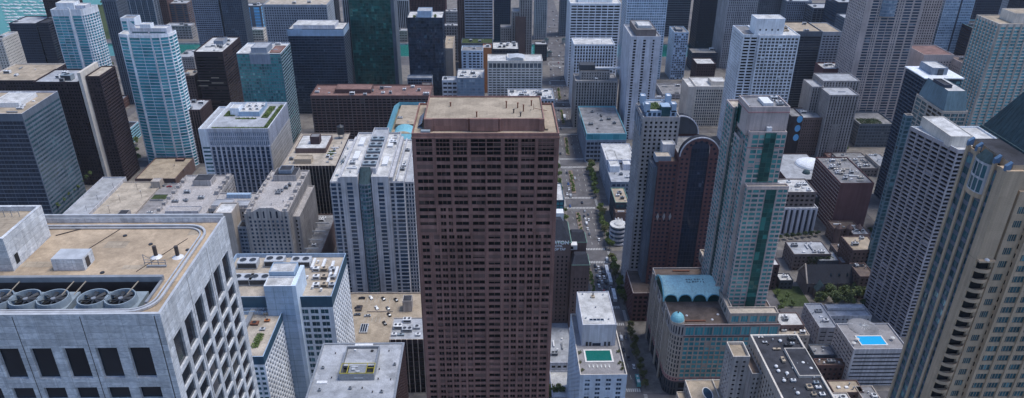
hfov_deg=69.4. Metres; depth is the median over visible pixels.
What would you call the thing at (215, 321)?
window
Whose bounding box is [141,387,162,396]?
window
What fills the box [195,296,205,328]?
window
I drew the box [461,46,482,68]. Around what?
pale blue block
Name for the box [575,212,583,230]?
planter
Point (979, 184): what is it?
window
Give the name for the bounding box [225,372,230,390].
window
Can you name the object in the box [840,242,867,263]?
window
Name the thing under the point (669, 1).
window
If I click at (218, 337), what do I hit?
window
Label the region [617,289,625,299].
tree
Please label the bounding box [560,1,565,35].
window
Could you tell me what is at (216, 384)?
window
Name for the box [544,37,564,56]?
bridge
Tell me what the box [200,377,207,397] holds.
window
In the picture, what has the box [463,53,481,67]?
window
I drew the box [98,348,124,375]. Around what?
window
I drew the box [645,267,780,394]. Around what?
corner shopping podium
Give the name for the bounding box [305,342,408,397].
flat roof block
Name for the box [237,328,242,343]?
window
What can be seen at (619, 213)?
brown shop
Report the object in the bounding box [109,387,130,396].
window
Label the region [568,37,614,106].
white fin office
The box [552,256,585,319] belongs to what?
window
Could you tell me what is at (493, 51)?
window
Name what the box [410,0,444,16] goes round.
window
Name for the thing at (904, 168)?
window
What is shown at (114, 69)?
window
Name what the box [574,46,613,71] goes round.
window
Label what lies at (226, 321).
window
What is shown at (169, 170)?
building
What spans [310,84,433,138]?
brown courtyard block
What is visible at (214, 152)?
window
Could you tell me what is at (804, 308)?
window
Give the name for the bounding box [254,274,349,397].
window
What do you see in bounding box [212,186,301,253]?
window
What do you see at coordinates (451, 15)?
block
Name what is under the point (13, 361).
window
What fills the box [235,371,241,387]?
window
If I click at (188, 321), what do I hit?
window
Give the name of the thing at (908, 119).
window
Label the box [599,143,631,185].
white roof shops
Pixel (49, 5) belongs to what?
marina tower
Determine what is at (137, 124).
window
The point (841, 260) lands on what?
court house
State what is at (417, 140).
window
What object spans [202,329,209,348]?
window
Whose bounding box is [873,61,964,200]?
white roof glass tower
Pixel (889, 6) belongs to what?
window
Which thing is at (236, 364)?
window
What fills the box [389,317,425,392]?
dark ribbed block
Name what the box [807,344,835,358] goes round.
grey roof
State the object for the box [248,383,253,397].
window
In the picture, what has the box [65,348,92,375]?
window
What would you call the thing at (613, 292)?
bus
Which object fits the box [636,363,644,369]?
tree
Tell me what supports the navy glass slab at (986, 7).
on the ground at (868, 222)
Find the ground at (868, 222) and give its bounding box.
[106,0,888,397]
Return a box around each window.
[0,35,24,68]
[0,67,63,89]
[0,98,85,213]
[0,349,27,376]
[0,388,254,397]
[10,25,47,62]
[14,388,36,397]
[32,348,59,376]
[35,69,137,183]
[38,23,63,62]
[46,388,67,397]
[53,11,111,68]
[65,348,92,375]
[78,387,99,396]
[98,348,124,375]
[103,0,134,103]
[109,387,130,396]
[120,21,198,164]
[128,0,162,24]
[130,347,156,375]
[131,124,140,137]
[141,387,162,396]
[159,0,172,24]
[169,3,195,22]
[173,25,196,37]
[173,329,185,365]
[182,363,190,384]
[185,313,195,346]
[186,379,194,397]
[187,78,200,96]
[189,107,208,162]
[192,345,200,365]
[193,2,225,44]
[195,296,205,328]
[196,43,243,111]
[196,361,204,381]
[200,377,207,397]
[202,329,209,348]
[204,282,214,312]
[206,344,213,363]
[209,133,268,192]
[209,360,216,378]
[211,312,218,331]
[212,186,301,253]
[213,267,222,297]
[213,375,219,393]
[215,329,221,346]
[217,389,223,397]
[218,344,224,361]
[220,298,226,315]
[221,0,253,46]
[222,254,230,282]
[222,358,227,376]
[223,313,229,330]
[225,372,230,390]
[226,329,232,345]
[228,284,234,300]
[228,386,233,397]
[229,343,235,360]
[231,298,237,315]
[233,357,238,374]
[234,313,239,329]
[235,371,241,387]
[237,46,300,141]
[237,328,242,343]
[238,384,243,397]
[240,342,245,358]
[243,356,247,371]
[245,368,250,384]
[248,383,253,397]
[249,7,265,26]
[253,29,266,39]
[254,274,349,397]
[256,211,277,217]
[264,6,331,42]
[289,29,353,112]
[300,137,349,213]
[312,99,427,136]
[330,183,418,292]
[343,0,353,64]
[349,0,394,83]
[397,1,407,27]
[405,344,425,391]
[407,15,445,95]
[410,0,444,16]
[416,139,553,397]
[443,83,456,95]
[445,27,457,59]
[458,0,491,68]
[458,79,483,95]
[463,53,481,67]
[489,63,540,95]
[493,51,517,52]
[495,0,509,41]
[502,1,530,53]
[535,0,545,38]
[536,46,545,59]
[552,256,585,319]
[556,202,562,208]
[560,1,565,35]
[568,6,619,85]
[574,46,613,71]
[575,73,615,126]
[578,108,625,160]
[607,174,627,198]
[617,0,666,78]
[623,40,654,138]
[625,164,647,313]
[641,158,716,279]
[648,277,747,393]
[664,1,690,35]
[667,34,687,78]
[678,383,683,387]
[683,141,716,154]
[686,52,716,68]
[689,0,716,47]
[691,63,714,76]
[693,90,722,124]
[700,103,786,321]
[718,35,797,134]
[720,0,757,67]
[721,352,758,397]
[757,0,781,13]
[781,3,804,21]
[781,195,814,233]
[783,246,828,268]
[788,36,839,106]
[798,120,839,154]
[802,308,867,344]
[803,5,823,21]
[809,82,857,156]
[811,161,838,225]
[819,368,841,379]
[822,0,847,24]
[832,329,900,383]
[836,0,921,145]
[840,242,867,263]
[865,154,962,335]
[866,117,910,267]
[875,72,923,198]
[891,159,1023,397]
[911,97,965,125]
[914,1,941,43]
[931,0,973,53]
[954,26,971,55]
[960,18,1023,137]
[968,175,972,187]
[970,0,1001,19]
[971,177,977,189]
[973,160,977,172]
[975,163,982,176]
[975,180,982,192]
[980,165,987,178]
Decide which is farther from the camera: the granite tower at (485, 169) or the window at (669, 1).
the window at (669, 1)
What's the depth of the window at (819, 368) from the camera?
463.42 m
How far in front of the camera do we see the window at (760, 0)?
1091.78 m
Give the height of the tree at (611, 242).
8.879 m
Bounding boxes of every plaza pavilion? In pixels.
[823,152,833,156]
[831,152,877,175]
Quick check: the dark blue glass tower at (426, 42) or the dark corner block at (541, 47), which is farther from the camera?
the dark corner block at (541, 47)
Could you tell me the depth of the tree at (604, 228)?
621.75 m
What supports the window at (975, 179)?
in the mansard tower at (964, 336)
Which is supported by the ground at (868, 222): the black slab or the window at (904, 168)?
the black slab
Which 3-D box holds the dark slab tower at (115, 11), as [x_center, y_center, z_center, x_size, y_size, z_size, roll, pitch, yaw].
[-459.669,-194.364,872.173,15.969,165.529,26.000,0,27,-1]
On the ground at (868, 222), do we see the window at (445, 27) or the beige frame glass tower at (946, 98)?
the beige frame glass tower at (946, 98)
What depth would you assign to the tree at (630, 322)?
509.90 m
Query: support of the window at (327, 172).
in the black ribbed block at (318, 155)
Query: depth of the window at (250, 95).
766.85 m
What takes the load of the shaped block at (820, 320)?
on the ground at (868, 222)
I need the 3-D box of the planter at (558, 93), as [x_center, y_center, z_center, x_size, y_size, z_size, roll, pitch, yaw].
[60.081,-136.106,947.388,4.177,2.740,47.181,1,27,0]
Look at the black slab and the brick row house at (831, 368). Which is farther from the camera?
the black slab
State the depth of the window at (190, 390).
95.77 m
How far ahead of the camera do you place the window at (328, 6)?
942.78 m
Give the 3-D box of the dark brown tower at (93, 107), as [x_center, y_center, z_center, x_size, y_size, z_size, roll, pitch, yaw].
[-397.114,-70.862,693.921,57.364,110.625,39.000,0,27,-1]
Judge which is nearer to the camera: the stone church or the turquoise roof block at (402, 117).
the stone church
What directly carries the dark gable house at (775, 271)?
on the ground at (868, 222)
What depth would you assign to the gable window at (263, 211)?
529.95 m
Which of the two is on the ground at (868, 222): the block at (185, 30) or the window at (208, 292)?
the block at (185, 30)
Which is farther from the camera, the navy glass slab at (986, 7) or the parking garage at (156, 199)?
the navy glass slab at (986, 7)
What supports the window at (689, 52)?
in the navy low block at (712, 52)
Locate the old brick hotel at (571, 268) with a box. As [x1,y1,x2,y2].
[552,209,589,328]
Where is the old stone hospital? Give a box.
[152,165,318,257]
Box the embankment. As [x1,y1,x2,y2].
[107,43,688,56]
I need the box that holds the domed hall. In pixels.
[779,153,814,182]
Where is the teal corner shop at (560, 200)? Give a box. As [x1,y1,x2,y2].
[556,183,563,211]
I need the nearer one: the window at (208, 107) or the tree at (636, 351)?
the tree at (636, 351)
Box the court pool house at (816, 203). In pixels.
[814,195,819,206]
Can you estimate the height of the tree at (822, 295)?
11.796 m
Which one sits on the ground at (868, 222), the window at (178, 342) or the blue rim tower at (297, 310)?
the blue rim tower at (297, 310)
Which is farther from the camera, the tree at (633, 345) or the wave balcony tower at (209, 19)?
the wave balcony tower at (209, 19)
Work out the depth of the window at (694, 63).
967.03 m
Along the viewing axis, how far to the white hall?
850.51 m
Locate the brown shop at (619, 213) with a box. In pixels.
[612,207,626,220]
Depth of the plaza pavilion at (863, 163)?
746.28 m
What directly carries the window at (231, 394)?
in the marble tower at (121, 306)
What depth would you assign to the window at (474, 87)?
834.44 m
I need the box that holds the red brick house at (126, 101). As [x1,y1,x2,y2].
[122,95,129,107]
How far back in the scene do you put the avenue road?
695.87 m
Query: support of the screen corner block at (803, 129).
on the ground at (868, 222)
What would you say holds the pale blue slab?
on the ground at (868, 222)
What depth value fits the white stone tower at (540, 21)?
1162.08 m
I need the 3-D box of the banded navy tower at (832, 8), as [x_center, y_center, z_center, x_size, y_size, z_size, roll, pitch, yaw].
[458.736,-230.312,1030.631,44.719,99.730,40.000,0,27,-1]
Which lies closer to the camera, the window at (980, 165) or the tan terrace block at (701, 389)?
the window at (980, 165)
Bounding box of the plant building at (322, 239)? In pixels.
[305,214,335,252]
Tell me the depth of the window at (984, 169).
234.96 m
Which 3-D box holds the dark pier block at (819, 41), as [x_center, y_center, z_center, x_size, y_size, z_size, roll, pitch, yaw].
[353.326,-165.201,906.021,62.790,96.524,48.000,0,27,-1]
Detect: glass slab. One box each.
[127,0,163,24]
[970,0,1001,19]
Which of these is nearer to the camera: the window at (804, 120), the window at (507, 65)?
the window at (804, 120)
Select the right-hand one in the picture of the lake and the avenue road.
the avenue road
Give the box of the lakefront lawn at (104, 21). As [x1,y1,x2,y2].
[98,5,110,38]
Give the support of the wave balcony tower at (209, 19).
on the ground at (868, 222)
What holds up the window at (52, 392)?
in the marble tower at (121, 306)
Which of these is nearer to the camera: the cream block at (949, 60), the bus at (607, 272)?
the bus at (607, 272)
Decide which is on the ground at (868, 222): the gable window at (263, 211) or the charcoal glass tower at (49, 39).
the charcoal glass tower at (49, 39)
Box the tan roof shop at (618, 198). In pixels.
[609,188,627,219]
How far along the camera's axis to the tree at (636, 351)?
480.42 m
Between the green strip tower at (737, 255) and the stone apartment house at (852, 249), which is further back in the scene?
the stone apartment house at (852, 249)
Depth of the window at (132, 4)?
1170.17 m
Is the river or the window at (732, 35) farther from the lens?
the river
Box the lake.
[0,0,101,34]
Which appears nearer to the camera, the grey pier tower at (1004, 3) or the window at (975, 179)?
the window at (975, 179)
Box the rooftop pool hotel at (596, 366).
[567,291,626,397]
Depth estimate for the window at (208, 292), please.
102.42 m
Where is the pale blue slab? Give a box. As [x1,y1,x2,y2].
[931,0,974,53]
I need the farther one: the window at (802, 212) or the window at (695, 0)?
the window at (695, 0)
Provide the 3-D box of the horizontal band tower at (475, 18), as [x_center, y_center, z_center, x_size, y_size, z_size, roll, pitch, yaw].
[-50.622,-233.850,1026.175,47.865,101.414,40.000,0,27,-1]
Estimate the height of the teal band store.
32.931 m
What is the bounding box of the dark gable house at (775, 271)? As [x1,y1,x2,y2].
[769,258,779,289]
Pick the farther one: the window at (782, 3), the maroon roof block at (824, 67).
the window at (782, 3)
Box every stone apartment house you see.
[836,236,869,263]
[849,263,870,298]
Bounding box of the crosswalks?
[549,80,647,397]
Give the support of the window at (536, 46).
in the dark corner block at (541, 47)
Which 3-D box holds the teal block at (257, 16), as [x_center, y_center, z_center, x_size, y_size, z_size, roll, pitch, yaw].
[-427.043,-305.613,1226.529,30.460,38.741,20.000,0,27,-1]
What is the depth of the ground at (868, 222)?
686.38 m
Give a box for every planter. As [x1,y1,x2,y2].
[557,87,560,99]
[560,110,564,124]
[564,137,569,154]
[568,170,575,192]
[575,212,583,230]
[589,268,595,291]
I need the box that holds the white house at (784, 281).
[776,273,792,288]
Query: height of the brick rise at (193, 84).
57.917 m
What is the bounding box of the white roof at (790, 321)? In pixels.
[778,312,804,330]
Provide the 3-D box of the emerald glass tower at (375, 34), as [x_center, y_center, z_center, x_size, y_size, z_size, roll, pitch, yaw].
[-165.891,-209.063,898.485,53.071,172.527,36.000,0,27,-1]
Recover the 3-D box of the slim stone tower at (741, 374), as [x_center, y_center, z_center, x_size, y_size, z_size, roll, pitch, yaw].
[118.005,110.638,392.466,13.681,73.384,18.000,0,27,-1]
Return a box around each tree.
[551,383,565,392]
[598,207,606,213]
[601,224,609,235]
[607,239,614,248]
[610,263,619,269]
[612,267,620,278]
[615,277,623,285]
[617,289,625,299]
[619,293,626,301]
[628,320,634,325]
[628,329,634,337]
[630,341,637,349]
[631,334,638,341]
[632,347,639,356]
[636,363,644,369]
[639,370,647,377]
[641,378,648,385]
[814,291,827,302]
[820,283,836,294]
[827,289,843,302]
[838,285,850,295]
[844,288,856,303]
[851,282,865,299]
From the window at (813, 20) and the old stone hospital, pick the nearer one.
the old stone hospital
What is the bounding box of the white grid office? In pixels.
[564,0,620,86]
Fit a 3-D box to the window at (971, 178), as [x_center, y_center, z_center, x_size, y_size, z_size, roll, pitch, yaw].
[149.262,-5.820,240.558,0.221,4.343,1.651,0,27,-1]
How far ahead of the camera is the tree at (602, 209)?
650.80 m
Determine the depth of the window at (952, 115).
587.97 m
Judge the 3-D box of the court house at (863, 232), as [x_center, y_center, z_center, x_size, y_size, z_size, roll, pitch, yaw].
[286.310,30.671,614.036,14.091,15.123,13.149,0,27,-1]
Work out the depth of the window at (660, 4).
962.32 m
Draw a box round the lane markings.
[553,70,630,376]
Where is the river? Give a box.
[107,44,690,56]
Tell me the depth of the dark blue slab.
1127.35 m
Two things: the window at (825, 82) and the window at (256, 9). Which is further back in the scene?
the window at (256, 9)
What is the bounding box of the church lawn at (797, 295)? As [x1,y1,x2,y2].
[772,286,808,306]
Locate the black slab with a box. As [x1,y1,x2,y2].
[1007,0,1023,7]
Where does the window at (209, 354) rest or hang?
in the marble tower at (121, 306)
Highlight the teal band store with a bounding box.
[577,106,626,161]
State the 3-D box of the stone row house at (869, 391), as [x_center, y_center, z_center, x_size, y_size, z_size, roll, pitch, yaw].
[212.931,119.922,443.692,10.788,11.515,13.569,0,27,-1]
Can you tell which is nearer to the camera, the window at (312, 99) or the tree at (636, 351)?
the tree at (636, 351)
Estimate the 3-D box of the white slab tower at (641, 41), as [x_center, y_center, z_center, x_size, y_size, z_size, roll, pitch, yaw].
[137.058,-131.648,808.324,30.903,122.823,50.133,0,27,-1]
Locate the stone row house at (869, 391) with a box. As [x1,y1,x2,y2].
[854,386,879,397]
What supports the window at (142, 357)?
in the marble tower at (121, 306)
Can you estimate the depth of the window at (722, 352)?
444.58 m
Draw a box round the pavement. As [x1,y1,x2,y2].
[0,0,905,395]
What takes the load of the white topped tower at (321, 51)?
on the ground at (868, 222)
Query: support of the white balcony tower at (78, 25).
on the ground at (868, 222)
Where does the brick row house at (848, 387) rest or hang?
on the ground at (868, 222)
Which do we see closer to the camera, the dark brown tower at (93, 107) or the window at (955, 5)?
the dark brown tower at (93, 107)
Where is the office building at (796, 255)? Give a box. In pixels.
[782,241,838,269]
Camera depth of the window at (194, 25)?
1157.95 m
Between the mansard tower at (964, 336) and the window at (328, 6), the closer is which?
the mansard tower at (964, 336)
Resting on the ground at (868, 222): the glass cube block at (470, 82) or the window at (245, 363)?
the glass cube block at (470, 82)
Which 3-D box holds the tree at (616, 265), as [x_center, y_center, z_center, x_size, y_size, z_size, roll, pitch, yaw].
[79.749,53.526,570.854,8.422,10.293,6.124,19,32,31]
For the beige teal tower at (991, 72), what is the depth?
676.93 m
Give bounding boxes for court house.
[829,243,838,254]
[836,256,846,263]
[850,226,869,236]
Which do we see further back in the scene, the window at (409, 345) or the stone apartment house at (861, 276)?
the stone apartment house at (861, 276)
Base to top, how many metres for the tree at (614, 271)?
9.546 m
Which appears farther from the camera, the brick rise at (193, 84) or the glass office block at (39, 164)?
the brick rise at (193, 84)
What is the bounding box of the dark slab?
[334,0,340,21]
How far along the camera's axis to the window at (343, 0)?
900.27 m
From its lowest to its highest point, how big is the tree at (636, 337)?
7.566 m
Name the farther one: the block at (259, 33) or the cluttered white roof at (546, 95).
the block at (259, 33)
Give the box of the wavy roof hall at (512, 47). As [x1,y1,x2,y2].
[493,41,518,53]
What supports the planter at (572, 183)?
on the avenue road
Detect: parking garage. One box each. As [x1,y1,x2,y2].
[93,181,158,213]
[137,178,177,213]
[350,292,421,342]
[656,84,680,98]
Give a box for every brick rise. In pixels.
[184,69,201,98]
[189,99,212,162]
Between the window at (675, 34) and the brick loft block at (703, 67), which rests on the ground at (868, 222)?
the brick loft block at (703, 67)
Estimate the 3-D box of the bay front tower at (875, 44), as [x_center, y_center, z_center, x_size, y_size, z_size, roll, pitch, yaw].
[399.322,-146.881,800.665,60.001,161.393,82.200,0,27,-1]
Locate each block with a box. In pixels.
[0,91,85,213]
[167,23,196,38]
[169,0,195,26]
[181,50,196,71]
[248,2,265,26]
[252,27,266,40]
[282,124,350,213]
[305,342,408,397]
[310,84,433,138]
[387,102,424,138]
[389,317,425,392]
[399,28,407,41]
[445,8,457,22]
[457,69,484,95]
[461,38,492,53]
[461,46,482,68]
[483,44,491,92]
[534,41,546,60]
[571,62,620,127]
[665,26,688,78]
[676,379,721,397]
[678,77,724,125]
[686,47,717,69]
[690,58,715,76]
[747,334,834,397]
[757,0,781,14]
[778,178,817,234]
[780,0,811,21]
[783,107,840,155]
[785,22,841,106]
[801,303,871,345]
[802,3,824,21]
[810,157,873,226]
[812,62,838,77]
[831,318,903,384]
[906,45,963,74]
[954,20,974,55]
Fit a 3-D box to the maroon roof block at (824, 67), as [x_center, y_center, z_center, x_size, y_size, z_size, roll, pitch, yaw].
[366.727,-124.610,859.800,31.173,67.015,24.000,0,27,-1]
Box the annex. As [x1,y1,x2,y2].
[549,323,569,397]
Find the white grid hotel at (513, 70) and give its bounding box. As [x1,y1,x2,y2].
[488,53,542,95]
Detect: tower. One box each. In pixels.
[0,31,26,69]
[0,205,259,397]
[9,16,47,62]
[33,62,139,184]
[37,16,64,62]
[43,0,82,17]
[50,0,112,68]
[101,0,134,103]
[118,15,199,165]
[159,0,172,24]
[192,0,225,45]
[194,37,243,111]
[198,102,292,192]
[220,0,253,46]
[233,253,355,397]
[236,42,301,142]
[263,0,335,42]
[287,20,353,113]
[330,128,419,292]
[342,0,355,83]
[348,0,402,83]
[397,0,409,27]
[407,7,445,95]
[409,0,446,22]
[411,96,559,397]
[457,0,492,68]
[500,0,532,53]
[533,0,546,39]
[558,0,566,35]
[617,0,667,78]
[617,20,660,138]
[620,93,679,320]
[637,113,718,283]
[689,0,717,47]
[698,95,790,323]
[712,0,758,67]
[717,14,799,140]
[718,341,761,397]
[798,73,859,156]
[821,0,848,26]
[835,0,923,146]
[863,116,996,336]
[866,113,913,269]
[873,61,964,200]
[887,92,1023,397]
[911,78,967,125]
[913,0,942,44]
[959,8,1023,138]
[998,0,1008,14]
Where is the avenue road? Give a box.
[547,0,643,397]
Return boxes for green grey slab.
[834,13,845,48]
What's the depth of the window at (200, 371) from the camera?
99.05 m
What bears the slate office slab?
on the ground at (868, 222)
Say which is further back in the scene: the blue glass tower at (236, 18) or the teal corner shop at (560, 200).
the blue glass tower at (236, 18)
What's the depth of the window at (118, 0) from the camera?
861.56 m
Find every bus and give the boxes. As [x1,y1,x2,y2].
[604,265,609,275]
[607,273,612,284]
[611,288,616,301]
[635,374,640,386]
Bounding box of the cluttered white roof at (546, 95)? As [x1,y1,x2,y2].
[507,88,554,104]
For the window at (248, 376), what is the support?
in the marble tower at (121, 306)
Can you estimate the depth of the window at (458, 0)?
1001.38 m
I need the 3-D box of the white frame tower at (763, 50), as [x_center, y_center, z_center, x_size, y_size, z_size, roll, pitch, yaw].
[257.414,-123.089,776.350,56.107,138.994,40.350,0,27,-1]
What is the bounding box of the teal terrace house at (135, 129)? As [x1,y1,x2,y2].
[129,121,140,141]
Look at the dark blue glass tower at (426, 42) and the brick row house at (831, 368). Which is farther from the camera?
the dark blue glass tower at (426, 42)
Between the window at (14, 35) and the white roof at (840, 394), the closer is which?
the white roof at (840, 394)
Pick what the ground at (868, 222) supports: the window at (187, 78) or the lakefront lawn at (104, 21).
the lakefront lawn at (104, 21)
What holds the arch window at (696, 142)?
in the red arch tower at (680, 180)
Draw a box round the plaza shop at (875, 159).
[865,153,882,176]
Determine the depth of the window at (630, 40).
781.98 m
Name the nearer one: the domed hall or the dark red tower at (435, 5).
the domed hall
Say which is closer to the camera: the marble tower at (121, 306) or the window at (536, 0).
the marble tower at (121, 306)
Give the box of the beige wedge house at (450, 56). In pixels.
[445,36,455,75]
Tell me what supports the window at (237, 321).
in the marble tower at (121, 306)
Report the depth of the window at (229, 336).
109.96 m
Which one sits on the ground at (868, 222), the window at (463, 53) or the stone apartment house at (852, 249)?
the stone apartment house at (852, 249)
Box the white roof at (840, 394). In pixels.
[833,392,849,397]
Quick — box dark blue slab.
[494,0,510,41]
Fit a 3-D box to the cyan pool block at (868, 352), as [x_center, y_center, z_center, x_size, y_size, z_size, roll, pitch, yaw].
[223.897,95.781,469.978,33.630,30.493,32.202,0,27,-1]
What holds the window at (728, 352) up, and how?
in the slim stone tower at (741, 374)
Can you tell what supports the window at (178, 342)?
in the marble tower at (121, 306)
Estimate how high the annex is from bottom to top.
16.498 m
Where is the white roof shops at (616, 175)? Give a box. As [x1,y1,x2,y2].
[599,149,630,202]
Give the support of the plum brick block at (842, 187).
on the ground at (868, 222)
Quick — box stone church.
[796,263,863,297]
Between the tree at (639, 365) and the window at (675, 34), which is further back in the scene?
the window at (675, 34)
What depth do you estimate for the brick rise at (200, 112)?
736.48 m
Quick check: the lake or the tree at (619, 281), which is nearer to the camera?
the tree at (619, 281)
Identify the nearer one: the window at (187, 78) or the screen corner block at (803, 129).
the screen corner block at (803, 129)
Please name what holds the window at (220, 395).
in the marble tower at (121, 306)
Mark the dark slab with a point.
(337, 10)
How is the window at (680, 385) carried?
in the corner shopping podium at (690, 331)
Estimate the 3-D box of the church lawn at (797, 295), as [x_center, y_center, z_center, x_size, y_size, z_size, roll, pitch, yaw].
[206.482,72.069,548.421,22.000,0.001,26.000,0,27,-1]
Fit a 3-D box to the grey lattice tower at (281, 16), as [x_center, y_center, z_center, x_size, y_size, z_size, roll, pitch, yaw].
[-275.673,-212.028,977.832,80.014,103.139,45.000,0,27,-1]
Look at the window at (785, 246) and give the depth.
576.73 m
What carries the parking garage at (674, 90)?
on the pavement
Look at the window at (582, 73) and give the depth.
825.53 m
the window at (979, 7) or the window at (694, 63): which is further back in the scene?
the window at (979, 7)
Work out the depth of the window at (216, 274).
105.78 m
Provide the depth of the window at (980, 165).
236.63 m
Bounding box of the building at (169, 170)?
[135,158,195,182]
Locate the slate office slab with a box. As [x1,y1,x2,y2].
[664,0,690,36]
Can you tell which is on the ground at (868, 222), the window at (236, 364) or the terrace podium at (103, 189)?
the terrace podium at (103, 189)
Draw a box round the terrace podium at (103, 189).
[63,177,126,213]
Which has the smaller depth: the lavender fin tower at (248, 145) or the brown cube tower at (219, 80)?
the lavender fin tower at (248, 145)
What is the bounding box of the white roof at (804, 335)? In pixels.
[779,327,809,348]
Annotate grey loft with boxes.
[445,23,458,60]
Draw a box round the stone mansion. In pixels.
[825,221,861,242]
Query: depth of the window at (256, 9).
1219.75 m
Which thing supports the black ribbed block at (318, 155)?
on the ground at (868, 222)
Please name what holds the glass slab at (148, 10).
on the ground at (868, 222)
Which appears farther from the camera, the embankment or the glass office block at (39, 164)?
the embankment
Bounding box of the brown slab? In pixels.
[0,63,66,90]
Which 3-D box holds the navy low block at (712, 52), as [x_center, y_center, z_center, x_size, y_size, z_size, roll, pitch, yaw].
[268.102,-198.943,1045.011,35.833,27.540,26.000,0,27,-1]
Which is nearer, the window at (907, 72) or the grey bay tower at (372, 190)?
the grey bay tower at (372, 190)
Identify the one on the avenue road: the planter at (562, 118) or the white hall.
the planter at (562, 118)
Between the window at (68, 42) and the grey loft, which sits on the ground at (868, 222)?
the grey loft
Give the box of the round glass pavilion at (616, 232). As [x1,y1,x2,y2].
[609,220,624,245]
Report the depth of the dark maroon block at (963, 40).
920.49 m
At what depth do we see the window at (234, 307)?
112.13 m
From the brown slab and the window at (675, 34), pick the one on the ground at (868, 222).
the brown slab
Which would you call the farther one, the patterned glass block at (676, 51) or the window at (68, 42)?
the patterned glass block at (676, 51)
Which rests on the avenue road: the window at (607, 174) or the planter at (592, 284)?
the planter at (592, 284)
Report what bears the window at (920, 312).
in the mansard tower at (964, 336)
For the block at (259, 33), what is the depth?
1153.95 m
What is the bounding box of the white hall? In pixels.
[442,76,456,95]
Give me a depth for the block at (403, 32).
1154.34 m
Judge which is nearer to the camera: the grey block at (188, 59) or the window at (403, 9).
the grey block at (188, 59)
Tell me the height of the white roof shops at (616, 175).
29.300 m
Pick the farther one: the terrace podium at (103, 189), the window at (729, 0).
the window at (729, 0)
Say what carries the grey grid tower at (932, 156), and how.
on the ground at (868, 222)
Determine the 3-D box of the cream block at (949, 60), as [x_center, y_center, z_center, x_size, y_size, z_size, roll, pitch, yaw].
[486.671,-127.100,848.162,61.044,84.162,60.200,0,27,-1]
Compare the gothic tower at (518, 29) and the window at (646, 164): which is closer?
the window at (646, 164)
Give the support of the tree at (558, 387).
on the ground at (868, 222)
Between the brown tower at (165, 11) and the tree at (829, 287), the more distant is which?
the brown tower at (165, 11)
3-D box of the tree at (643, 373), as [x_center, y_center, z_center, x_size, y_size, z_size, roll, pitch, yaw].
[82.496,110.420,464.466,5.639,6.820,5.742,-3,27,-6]
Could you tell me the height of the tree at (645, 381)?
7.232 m
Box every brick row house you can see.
[813,358,844,380]
[826,380,863,397]
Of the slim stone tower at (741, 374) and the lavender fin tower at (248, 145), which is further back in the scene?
the lavender fin tower at (248, 145)
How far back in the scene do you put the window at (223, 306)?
107.55 m
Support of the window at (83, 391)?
in the marble tower at (121, 306)

